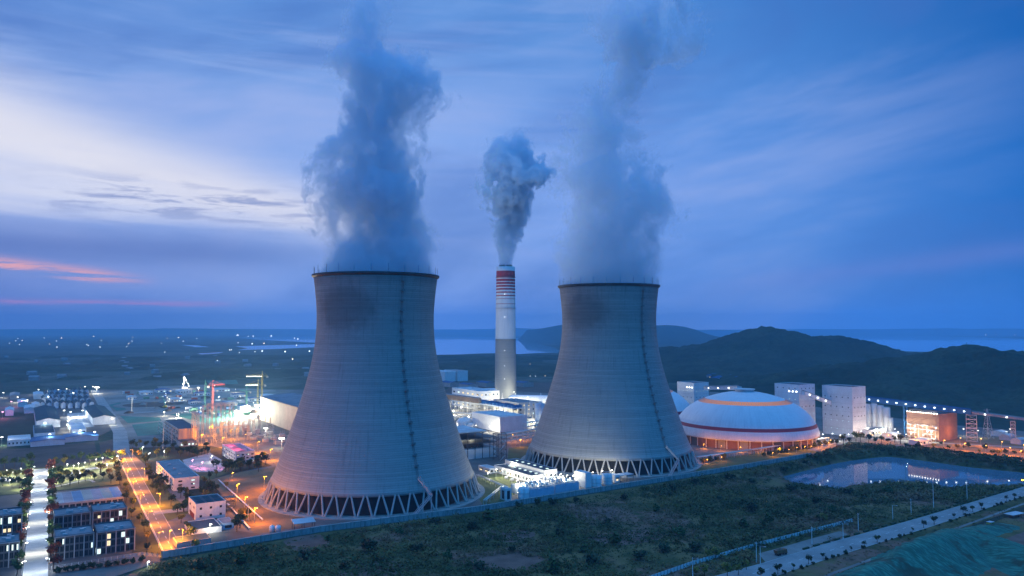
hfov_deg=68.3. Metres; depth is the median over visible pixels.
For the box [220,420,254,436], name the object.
lattice gantry
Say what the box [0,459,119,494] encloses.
garden lawn
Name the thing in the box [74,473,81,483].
park tree
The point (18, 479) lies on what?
park tree
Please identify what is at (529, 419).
cable house
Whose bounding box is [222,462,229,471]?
street tree
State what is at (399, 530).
field bush
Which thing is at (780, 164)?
sky
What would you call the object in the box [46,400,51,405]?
factory shed
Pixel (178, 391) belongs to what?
site office
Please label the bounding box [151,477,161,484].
street tree
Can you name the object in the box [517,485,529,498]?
treatment tank
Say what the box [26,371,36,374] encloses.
house
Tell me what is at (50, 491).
street tree
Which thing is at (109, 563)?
round bush
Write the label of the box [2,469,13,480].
park tree
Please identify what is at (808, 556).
roadside tree
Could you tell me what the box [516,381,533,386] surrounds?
shed
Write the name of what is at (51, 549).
street tree
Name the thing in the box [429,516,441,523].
field bush
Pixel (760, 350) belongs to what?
wooded hill
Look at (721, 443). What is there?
door
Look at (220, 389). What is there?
site office
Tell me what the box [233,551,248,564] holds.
field bush
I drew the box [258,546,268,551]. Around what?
field bush
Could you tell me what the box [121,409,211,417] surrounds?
site track
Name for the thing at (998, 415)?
conveyor
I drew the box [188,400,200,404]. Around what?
site office
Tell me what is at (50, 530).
street tree
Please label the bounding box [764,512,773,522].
field bush
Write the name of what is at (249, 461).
street tree
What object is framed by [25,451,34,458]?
park tree
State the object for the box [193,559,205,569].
field bush
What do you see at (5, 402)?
industrial yard
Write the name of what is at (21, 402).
depot shed
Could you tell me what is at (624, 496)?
field bush
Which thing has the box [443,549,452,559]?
field bush
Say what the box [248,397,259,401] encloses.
site office
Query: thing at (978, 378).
hill
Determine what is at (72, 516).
office block
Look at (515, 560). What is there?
bare earth
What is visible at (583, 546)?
field bush
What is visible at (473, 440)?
pump hall
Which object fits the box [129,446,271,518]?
planted verge
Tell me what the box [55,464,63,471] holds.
park tree
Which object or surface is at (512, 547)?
field bush
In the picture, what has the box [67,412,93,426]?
lit yard
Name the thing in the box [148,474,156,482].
street tree
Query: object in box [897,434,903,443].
bank tree
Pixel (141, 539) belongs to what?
planted verge
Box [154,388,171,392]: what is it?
site office
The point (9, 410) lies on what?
depot shed
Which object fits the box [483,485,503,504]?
pipe rack
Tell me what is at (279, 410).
boiler hall
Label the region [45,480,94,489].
garden path
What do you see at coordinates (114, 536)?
office block
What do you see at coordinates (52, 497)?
street tree
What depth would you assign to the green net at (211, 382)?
1756.72 m
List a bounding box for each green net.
[110,402,125,410]
[121,416,160,422]
[132,422,163,435]
[170,410,237,423]
[207,380,237,384]
[219,403,242,409]
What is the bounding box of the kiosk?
[500,487,510,500]
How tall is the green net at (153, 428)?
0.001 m
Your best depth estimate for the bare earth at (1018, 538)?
446.26 m
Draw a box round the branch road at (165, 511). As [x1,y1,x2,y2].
[153,508,187,513]
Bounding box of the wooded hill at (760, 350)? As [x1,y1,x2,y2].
[659,326,917,375]
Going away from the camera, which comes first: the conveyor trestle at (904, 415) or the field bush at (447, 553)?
the field bush at (447, 553)
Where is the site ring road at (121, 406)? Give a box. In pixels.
[113,401,188,407]
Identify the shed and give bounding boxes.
[5,406,13,415]
[9,392,19,399]
[17,398,27,406]
[24,404,35,413]
[30,435,64,446]
[31,401,39,406]
[33,391,43,398]
[39,399,44,405]
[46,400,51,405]
[53,399,58,407]
[60,399,65,407]
[63,432,98,442]
[66,394,71,400]
[66,400,72,407]
[73,399,79,407]
[80,400,86,407]
[84,395,90,402]
[87,399,93,405]
[443,381,459,386]
[458,382,477,387]
[476,381,494,386]
[478,464,496,473]
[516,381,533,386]
[882,432,900,438]
[991,430,1007,435]
[999,433,1014,440]
[1004,511,1022,517]
[1010,437,1023,444]
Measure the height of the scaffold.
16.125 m
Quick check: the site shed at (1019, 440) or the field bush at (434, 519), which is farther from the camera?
the site shed at (1019, 440)
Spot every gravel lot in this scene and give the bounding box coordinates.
[181,531,262,542]
[211,467,328,533]
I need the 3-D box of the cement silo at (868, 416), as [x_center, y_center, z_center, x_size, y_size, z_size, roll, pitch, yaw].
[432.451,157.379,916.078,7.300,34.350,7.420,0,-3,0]
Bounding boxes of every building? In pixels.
[0,412,34,437]
[156,459,198,490]
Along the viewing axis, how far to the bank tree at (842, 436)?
808.61 m
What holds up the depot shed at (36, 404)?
on the industrial yard at (5, 402)
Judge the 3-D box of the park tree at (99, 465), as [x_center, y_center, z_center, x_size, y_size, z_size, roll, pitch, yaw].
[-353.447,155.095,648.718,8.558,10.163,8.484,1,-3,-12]
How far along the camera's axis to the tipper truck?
417.06 m
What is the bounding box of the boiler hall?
[260,393,301,430]
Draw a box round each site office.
[126,395,136,399]
[139,390,152,394]
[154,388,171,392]
[169,397,182,401]
[175,389,190,393]
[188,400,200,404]
[194,391,209,395]
[213,387,229,391]
[226,401,237,405]
[230,393,245,397]
[237,404,250,409]
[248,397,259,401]
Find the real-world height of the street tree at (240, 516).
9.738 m
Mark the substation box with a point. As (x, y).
(186, 540)
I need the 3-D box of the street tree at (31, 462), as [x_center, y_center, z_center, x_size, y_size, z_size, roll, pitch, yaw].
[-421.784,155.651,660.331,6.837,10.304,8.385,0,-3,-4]
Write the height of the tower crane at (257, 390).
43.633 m
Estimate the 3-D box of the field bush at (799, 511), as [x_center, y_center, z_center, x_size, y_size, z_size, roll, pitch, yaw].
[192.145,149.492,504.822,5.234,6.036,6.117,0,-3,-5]
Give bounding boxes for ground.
[0,335,1023,575]
[0,486,131,575]
[157,385,208,389]
[927,436,1023,458]
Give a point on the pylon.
(989, 426)
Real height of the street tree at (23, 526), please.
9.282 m
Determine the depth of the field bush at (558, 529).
458.97 m
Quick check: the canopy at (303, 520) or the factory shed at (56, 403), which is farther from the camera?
the factory shed at (56, 403)
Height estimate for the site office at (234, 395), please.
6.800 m
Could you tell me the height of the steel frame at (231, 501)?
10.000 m
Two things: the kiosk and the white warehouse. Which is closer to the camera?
the kiosk
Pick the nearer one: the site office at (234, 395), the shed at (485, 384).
the site office at (234, 395)
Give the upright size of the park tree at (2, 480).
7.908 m
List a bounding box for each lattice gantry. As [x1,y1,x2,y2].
[191,411,199,445]
[201,404,230,436]
[206,402,233,430]
[213,424,248,441]
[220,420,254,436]
[228,417,260,431]
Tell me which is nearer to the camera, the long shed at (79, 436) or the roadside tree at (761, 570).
the roadside tree at (761, 570)
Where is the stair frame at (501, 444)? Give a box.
[493,432,506,460]
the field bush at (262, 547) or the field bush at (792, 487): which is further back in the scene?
the field bush at (792, 487)
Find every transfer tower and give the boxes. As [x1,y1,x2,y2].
[677,381,708,403]
[774,382,815,421]
[822,384,865,436]
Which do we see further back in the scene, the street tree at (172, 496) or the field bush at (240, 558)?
the street tree at (172, 496)
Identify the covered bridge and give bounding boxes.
[446,393,480,402]
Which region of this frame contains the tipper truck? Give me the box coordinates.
[774,548,787,555]
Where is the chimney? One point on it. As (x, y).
(505, 359)
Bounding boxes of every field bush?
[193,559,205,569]
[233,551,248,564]
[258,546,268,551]
[297,549,310,559]
[323,534,331,540]
[339,560,349,568]
[361,537,377,550]
[394,526,403,533]
[409,543,423,551]
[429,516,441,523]
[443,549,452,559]
[467,520,477,528]
[474,560,484,569]
[481,508,494,519]
[508,544,515,550]
[534,498,540,503]
[545,556,560,572]
[547,498,556,504]
[555,528,564,533]
[579,542,588,551]
[583,552,600,563]
[611,531,621,543]
[620,493,627,498]
[632,550,646,559]
[653,503,659,511]
[658,542,670,552]
[667,484,676,490]
[672,525,685,535]
[688,541,701,551]
[689,478,699,483]
[724,473,735,478]
[739,517,749,527]
[746,502,758,510]
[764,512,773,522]
[779,466,788,471]
[786,484,797,491]
[795,507,802,515]
[811,496,821,502]
[827,505,834,510]
[843,488,852,493]
[882,485,893,493]
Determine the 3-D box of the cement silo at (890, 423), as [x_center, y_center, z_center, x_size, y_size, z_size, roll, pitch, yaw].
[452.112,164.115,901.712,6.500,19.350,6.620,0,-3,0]
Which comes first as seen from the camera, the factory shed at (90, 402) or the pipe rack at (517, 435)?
the pipe rack at (517, 435)
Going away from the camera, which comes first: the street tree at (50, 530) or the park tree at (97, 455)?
the street tree at (50, 530)
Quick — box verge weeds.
[826,503,1023,574]
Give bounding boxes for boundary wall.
[161,453,809,557]
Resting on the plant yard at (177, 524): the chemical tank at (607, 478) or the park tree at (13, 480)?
the chemical tank at (607, 478)
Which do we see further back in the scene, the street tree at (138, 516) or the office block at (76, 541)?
the street tree at (138, 516)
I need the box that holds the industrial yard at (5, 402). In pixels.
[0,391,110,435]
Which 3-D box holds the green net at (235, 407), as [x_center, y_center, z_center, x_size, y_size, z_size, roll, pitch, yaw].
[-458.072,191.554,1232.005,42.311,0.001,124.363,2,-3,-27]
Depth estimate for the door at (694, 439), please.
814.92 m
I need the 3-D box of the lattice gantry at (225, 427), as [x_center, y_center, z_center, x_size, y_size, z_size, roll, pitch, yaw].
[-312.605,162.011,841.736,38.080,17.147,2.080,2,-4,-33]
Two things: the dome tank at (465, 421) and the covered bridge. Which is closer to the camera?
the dome tank at (465, 421)
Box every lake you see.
[236,344,314,349]
[243,336,315,342]
[434,336,559,354]
[713,335,1023,351]
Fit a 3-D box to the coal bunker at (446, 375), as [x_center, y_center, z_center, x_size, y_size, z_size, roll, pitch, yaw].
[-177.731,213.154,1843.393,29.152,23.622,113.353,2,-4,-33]
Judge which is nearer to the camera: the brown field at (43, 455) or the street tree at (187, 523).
the street tree at (187, 523)
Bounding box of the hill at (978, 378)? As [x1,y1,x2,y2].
[709,344,1023,416]
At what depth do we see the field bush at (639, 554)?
407.71 m
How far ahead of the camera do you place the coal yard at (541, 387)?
1580.91 m
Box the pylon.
[982,409,993,438]
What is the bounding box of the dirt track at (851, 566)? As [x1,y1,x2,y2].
[824,503,1023,575]
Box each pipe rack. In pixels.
[452,412,471,418]
[476,474,507,486]
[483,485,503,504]
[500,428,535,444]
[523,420,538,432]
[696,448,760,459]
[760,437,828,452]
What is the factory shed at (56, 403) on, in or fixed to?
on the industrial yard at (5, 402)
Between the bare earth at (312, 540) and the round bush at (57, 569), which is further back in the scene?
the bare earth at (312, 540)
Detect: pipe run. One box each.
[218,479,262,520]
[227,503,249,529]
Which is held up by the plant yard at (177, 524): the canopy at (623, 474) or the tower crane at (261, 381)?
the canopy at (623, 474)
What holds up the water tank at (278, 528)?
on the plant yard at (177, 524)
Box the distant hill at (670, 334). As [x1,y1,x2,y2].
[518,325,718,343]
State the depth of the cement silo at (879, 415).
905.99 m
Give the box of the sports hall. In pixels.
[49,487,123,507]
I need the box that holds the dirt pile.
[249,409,259,412]
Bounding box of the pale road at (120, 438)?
[91,390,129,452]
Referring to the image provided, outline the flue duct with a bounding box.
[508,395,547,403]
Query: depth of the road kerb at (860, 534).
455.58 m
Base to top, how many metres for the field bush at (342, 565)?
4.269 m
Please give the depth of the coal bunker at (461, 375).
1810.33 m
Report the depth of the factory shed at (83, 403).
1189.74 m
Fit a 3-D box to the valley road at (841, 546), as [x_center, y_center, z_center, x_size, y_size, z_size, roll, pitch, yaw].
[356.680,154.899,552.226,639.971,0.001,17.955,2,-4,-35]
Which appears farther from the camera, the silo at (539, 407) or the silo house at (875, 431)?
the silo at (539, 407)
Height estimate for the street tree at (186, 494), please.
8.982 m
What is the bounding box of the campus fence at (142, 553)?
[51,552,160,569]
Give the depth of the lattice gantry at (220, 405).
882.34 m
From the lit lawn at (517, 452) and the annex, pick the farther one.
the lit lawn at (517, 452)
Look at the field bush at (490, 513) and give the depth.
493.17 m
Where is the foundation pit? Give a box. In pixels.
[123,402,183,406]
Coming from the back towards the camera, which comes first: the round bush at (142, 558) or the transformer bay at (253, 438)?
the transformer bay at (253, 438)
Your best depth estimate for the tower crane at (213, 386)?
1157.71 m
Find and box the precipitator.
[452,387,498,408]
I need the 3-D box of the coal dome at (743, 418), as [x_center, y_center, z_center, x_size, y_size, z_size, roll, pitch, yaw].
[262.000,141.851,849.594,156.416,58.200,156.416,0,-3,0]
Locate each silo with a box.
[524,403,527,415]
[529,400,532,416]
[535,403,544,424]
[866,403,871,427]
[871,403,876,426]
[877,405,883,427]
[883,406,890,432]
[888,417,893,431]
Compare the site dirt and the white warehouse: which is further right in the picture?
the site dirt
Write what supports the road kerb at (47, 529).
on the white lit road at (36, 559)
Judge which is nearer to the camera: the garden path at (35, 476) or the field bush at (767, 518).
the field bush at (767, 518)
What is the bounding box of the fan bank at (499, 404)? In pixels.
[452,399,523,412]
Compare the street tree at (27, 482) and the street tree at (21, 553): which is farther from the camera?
the street tree at (27, 482)
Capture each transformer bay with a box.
[249,433,257,439]
[257,431,265,437]
[266,423,273,434]
[274,434,282,444]
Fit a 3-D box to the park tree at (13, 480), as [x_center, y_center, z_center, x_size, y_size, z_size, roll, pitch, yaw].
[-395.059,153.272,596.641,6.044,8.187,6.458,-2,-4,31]
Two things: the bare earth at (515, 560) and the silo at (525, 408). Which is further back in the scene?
the silo at (525, 408)
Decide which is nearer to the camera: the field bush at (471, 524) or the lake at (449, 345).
the field bush at (471, 524)
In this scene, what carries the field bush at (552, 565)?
on the field at (820, 568)
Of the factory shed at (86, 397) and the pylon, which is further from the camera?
the factory shed at (86, 397)
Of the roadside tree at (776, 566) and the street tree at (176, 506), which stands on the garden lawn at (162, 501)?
the street tree at (176, 506)
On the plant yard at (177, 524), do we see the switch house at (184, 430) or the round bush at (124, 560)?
the switch house at (184, 430)
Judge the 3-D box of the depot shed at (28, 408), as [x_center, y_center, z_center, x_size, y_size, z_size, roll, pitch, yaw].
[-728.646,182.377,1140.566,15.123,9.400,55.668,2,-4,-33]
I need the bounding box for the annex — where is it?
[185,518,221,534]
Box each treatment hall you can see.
[494,464,543,481]
[505,458,556,476]
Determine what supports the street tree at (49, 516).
on the campus ground at (7, 500)
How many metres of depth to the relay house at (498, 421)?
930.15 m
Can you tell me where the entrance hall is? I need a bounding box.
[176,438,197,446]
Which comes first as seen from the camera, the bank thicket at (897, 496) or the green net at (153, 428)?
the bank thicket at (897, 496)
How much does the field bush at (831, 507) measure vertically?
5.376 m
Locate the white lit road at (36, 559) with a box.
[24,468,46,575]
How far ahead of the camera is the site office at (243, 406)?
1174.81 m
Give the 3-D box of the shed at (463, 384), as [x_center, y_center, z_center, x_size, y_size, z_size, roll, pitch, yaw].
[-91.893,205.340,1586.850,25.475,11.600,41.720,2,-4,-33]
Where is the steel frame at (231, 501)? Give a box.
[223,495,235,510]
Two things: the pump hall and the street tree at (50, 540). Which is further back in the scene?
the pump hall
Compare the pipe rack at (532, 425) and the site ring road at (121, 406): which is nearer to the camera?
the pipe rack at (532, 425)
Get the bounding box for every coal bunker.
[440,370,455,380]
[447,369,467,380]
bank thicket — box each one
[742,442,1023,476]
[796,481,1012,505]
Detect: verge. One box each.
[51,552,159,575]
[119,462,161,553]
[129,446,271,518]
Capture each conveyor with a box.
[704,385,741,389]
[801,390,830,404]
[866,396,970,414]
[971,411,1023,419]
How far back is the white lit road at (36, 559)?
466.03 m
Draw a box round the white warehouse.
[68,422,85,432]
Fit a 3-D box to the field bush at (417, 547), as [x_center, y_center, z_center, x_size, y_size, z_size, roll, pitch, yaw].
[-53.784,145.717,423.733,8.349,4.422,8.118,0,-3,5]
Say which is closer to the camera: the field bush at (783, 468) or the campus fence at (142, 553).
the campus fence at (142, 553)
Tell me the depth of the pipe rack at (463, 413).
1046.39 m
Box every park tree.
[0,456,9,467]
[0,476,6,485]
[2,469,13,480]
[7,476,15,486]
[9,457,17,466]
[15,476,24,487]
[17,457,26,466]
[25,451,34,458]
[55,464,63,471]
[57,474,64,484]
[63,469,71,479]
[65,474,74,480]
[72,469,78,479]
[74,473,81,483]
[77,451,84,461]
[82,469,89,480]
[86,453,93,464]
[93,452,101,462]
[96,463,104,473]
[117,449,125,458]
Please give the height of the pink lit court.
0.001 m
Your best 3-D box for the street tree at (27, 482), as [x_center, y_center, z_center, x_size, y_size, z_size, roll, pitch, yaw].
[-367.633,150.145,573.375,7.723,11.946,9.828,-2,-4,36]
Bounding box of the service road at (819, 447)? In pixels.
[809,436,1023,450]
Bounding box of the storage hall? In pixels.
[33,424,54,436]
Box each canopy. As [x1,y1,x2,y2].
[291,517,315,529]
[618,472,631,477]
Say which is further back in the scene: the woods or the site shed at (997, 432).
the woods
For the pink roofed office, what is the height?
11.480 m
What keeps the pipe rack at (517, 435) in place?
on the plant yard at (177, 524)
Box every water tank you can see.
[269,524,274,531]
[275,524,280,531]
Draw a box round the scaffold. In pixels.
[158,420,176,442]
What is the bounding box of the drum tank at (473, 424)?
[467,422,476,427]
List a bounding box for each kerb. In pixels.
[23,471,33,575]
[47,468,47,575]
[116,454,161,549]
[127,452,175,536]
[717,487,1021,575]
[779,496,1022,574]
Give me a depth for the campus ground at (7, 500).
422.57 m
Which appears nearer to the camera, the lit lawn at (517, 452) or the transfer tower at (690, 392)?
the lit lawn at (517, 452)
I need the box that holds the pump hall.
[457,425,496,458]
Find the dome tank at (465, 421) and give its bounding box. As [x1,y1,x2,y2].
[456,417,471,425]
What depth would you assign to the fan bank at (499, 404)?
1052.90 m
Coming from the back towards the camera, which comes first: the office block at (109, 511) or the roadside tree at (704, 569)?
the office block at (109, 511)
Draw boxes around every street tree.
[11,559,22,575]
[14,549,25,559]
[15,529,26,539]
[16,501,33,510]
[19,478,33,487]
[19,495,32,502]
[19,523,27,530]
[20,489,31,496]
[22,515,29,522]
[24,460,33,466]
[24,469,33,473]
[43,501,59,512]
[45,460,55,468]
[45,477,57,484]
[45,536,53,543]
[45,541,61,555]
[46,487,56,495]
[46,523,62,535]
[47,494,57,499]
[47,514,52,519]
[47,553,62,571]
[113,459,123,465]
[121,492,129,498]
[129,497,136,503]
[136,513,142,523]
[140,519,149,531]
[141,456,149,465]
[145,469,153,479]
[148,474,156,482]
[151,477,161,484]
[161,484,168,493]
[167,493,175,505]
[172,503,181,514]
[177,486,183,497]
[183,492,192,497]
[183,521,190,530]
[185,525,197,535]
[191,539,199,545]
[206,480,214,492]
[212,483,219,489]
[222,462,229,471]
[231,517,242,531]
[234,514,245,526]
[238,507,246,514]
[245,459,252,464]
[253,461,261,471]
[261,454,269,459]
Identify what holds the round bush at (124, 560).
on the verge at (116, 569)
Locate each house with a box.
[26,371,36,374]
[28,375,39,380]
[56,374,66,378]
[151,369,158,373]
[164,419,197,440]
[188,493,225,519]
[472,410,526,431]
[494,398,538,419]
[527,416,533,428]
[575,470,591,487]
[611,473,619,482]
[862,427,885,436]
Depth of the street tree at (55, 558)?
388.41 m
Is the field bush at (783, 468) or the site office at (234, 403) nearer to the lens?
the field bush at (783, 468)
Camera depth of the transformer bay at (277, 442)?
817.96 m
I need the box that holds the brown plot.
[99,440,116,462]
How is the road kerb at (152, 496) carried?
on the orange lit road at (130, 467)
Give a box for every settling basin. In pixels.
[511,480,553,497]
[535,475,578,492]
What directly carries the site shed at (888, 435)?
on the plant yard at (177, 524)
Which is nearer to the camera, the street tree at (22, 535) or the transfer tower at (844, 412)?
the street tree at (22, 535)
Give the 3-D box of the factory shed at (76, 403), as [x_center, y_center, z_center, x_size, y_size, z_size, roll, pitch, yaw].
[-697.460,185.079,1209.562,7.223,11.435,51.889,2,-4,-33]
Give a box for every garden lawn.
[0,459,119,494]
[144,478,187,520]
[190,466,238,479]
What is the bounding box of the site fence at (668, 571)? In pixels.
[650,519,852,575]
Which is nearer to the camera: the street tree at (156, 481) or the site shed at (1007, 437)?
the street tree at (156, 481)
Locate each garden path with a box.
[0,467,102,481]
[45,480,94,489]
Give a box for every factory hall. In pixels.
[34,405,60,426]
[84,404,115,424]
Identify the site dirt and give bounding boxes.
[100,387,275,437]
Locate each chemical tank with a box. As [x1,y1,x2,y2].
[592,473,601,486]
[601,471,612,484]
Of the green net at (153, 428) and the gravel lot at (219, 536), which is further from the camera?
the green net at (153, 428)
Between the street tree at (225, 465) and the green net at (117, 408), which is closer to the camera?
the street tree at (225, 465)
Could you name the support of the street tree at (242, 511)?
on the plant yard at (177, 524)
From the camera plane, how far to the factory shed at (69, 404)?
1189.56 m
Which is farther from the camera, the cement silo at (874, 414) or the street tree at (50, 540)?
the cement silo at (874, 414)
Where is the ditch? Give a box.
[841,507,1023,572]
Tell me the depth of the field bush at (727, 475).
623.80 m
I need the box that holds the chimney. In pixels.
[495,265,516,398]
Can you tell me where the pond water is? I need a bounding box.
[784,457,1023,488]
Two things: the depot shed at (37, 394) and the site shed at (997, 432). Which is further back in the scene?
the depot shed at (37, 394)
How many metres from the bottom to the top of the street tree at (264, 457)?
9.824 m
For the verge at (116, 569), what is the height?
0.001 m
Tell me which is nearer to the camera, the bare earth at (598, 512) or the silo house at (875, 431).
the bare earth at (598, 512)
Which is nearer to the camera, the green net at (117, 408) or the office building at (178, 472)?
the office building at (178, 472)
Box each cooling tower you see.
[258,264,484,519]
[521,276,701,477]
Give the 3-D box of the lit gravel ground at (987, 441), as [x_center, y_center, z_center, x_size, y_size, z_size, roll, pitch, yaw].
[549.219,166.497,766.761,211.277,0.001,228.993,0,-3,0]
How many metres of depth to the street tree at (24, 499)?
519.95 m
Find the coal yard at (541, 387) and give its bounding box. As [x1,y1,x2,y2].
[445,382,551,393]
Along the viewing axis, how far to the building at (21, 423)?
986.72 m
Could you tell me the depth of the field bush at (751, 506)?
514.93 m
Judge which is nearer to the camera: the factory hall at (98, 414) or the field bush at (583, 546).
the field bush at (583, 546)
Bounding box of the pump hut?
[217,517,233,529]
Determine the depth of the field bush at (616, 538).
437.98 m
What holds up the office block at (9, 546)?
on the campus ground at (7, 500)
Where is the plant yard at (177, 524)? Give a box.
[90,390,1023,541]
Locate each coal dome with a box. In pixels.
[670,390,689,414]
[679,388,819,450]
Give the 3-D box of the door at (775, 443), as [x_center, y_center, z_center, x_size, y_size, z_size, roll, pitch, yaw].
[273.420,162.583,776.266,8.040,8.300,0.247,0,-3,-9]
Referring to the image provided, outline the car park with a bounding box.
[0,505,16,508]
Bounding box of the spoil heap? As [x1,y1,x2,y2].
[835,523,1023,575]
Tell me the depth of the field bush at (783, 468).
659.50 m
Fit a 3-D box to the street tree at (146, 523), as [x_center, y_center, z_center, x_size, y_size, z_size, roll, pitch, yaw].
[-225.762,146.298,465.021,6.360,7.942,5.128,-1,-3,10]
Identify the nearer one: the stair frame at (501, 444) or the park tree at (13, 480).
the park tree at (13, 480)
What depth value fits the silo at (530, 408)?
983.24 m
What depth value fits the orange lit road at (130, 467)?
534.57 m
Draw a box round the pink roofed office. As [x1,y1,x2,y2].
[222,443,254,461]
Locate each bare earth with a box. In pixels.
[284,534,328,553]
[339,560,414,575]
[463,552,549,572]
[480,528,534,541]
[573,509,616,519]
[588,530,662,544]
[1005,532,1023,544]
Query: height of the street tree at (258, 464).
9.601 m
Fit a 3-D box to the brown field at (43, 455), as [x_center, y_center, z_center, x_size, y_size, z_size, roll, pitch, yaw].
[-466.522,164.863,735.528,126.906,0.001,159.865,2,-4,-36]
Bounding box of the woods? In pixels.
[0,355,742,382]
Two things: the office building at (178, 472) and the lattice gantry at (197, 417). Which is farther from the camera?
the lattice gantry at (197, 417)
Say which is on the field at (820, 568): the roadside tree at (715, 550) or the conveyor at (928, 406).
the roadside tree at (715, 550)
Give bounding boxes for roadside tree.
[691,566,699,573]
[700,564,708,575]
[704,548,712,556]
[711,547,720,554]
[721,562,732,575]
[734,563,742,574]
[757,567,764,574]
[773,563,782,573]
[806,554,811,563]
[960,505,967,514]
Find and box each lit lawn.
[472,473,515,504]
[507,446,531,458]
[696,447,815,471]
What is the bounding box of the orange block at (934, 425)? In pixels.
[906,408,957,441]
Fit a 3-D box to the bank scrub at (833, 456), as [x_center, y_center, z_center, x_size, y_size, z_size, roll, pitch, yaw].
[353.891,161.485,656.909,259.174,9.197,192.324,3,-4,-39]
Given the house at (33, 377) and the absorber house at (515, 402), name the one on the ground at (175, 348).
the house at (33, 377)
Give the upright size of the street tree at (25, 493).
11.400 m
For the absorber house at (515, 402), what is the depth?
1047.41 m
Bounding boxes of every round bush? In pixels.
[54,566,61,572]
[62,565,69,570]
[69,564,78,570]
[78,562,87,569]
[86,561,95,567]
[104,560,112,566]
[121,558,129,563]
[138,555,145,560]
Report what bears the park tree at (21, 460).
on the brown field at (43, 455)
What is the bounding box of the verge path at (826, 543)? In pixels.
[803,537,847,550]
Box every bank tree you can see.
[838,433,846,445]
[857,432,865,441]
[866,434,871,442]
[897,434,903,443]
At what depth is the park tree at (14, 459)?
683.17 m
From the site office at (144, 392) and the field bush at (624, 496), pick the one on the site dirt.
the site office at (144, 392)
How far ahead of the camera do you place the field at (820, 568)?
459.27 m
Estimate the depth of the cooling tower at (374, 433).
536.10 m
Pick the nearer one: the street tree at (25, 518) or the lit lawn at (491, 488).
the street tree at (25, 518)
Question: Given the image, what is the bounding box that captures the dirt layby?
[758,531,846,561]
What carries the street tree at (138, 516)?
on the planted verge at (141, 539)
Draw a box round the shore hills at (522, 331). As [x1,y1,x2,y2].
[0,328,1023,334]
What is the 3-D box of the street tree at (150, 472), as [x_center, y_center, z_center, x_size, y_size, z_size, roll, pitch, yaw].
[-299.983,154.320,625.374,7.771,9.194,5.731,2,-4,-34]
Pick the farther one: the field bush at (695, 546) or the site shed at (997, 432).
the site shed at (997, 432)
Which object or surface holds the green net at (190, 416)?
on the site dirt
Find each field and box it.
[0,442,97,470]
[127,443,1023,575]
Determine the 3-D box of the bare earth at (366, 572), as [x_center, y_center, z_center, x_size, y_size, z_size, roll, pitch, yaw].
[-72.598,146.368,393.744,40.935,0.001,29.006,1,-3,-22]
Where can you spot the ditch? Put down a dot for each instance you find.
(1021, 509)
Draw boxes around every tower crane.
[204,380,206,408]
[207,381,224,409]
[241,386,250,404]
[246,374,268,395]
[246,380,265,406]
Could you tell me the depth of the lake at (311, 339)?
9662.89 m
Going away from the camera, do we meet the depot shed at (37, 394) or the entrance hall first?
the entrance hall
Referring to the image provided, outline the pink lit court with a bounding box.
[183,453,224,471]
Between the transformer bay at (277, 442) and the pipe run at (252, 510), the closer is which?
the pipe run at (252, 510)
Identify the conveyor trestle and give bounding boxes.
[903,406,908,437]
[966,414,977,441]
[1010,421,1015,442]
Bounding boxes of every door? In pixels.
[692,437,696,444]
[718,440,724,448]
[740,442,747,449]
[774,442,781,449]
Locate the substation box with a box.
[173,533,210,548]
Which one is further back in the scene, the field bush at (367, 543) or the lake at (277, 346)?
the lake at (277, 346)
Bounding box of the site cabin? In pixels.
[909,438,930,444]
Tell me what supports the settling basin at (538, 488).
on the plant yard at (177, 524)
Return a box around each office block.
[0,506,22,534]
[0,533,19,568]
[53,505,90,535]
[53,524,94,559]
[90,501,127,530]
[94,519,135,555]
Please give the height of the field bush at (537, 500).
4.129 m
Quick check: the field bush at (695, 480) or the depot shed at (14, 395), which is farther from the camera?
the depot shed at (14, 395)
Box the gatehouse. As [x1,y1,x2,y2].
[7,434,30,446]
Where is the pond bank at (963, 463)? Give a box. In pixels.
[775,449,1023,476]
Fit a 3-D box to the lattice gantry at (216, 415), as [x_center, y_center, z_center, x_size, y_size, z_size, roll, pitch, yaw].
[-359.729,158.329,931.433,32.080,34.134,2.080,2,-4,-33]
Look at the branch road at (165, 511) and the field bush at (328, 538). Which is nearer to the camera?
the field bush at (328, 538)
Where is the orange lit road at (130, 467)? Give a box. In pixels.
[116,452,175,550]
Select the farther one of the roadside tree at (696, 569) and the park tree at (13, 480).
the park tree at (13, 480)
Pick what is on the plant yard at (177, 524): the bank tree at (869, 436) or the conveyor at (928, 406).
the bank tree at (869, 436)
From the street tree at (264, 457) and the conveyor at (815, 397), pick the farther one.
the conveyor at (815, 397)
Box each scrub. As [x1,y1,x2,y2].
[770,447,1023,488]
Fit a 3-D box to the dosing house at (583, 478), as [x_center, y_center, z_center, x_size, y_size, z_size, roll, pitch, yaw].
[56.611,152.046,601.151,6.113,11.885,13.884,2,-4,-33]
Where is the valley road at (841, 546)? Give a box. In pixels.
[718,487,1023,575]

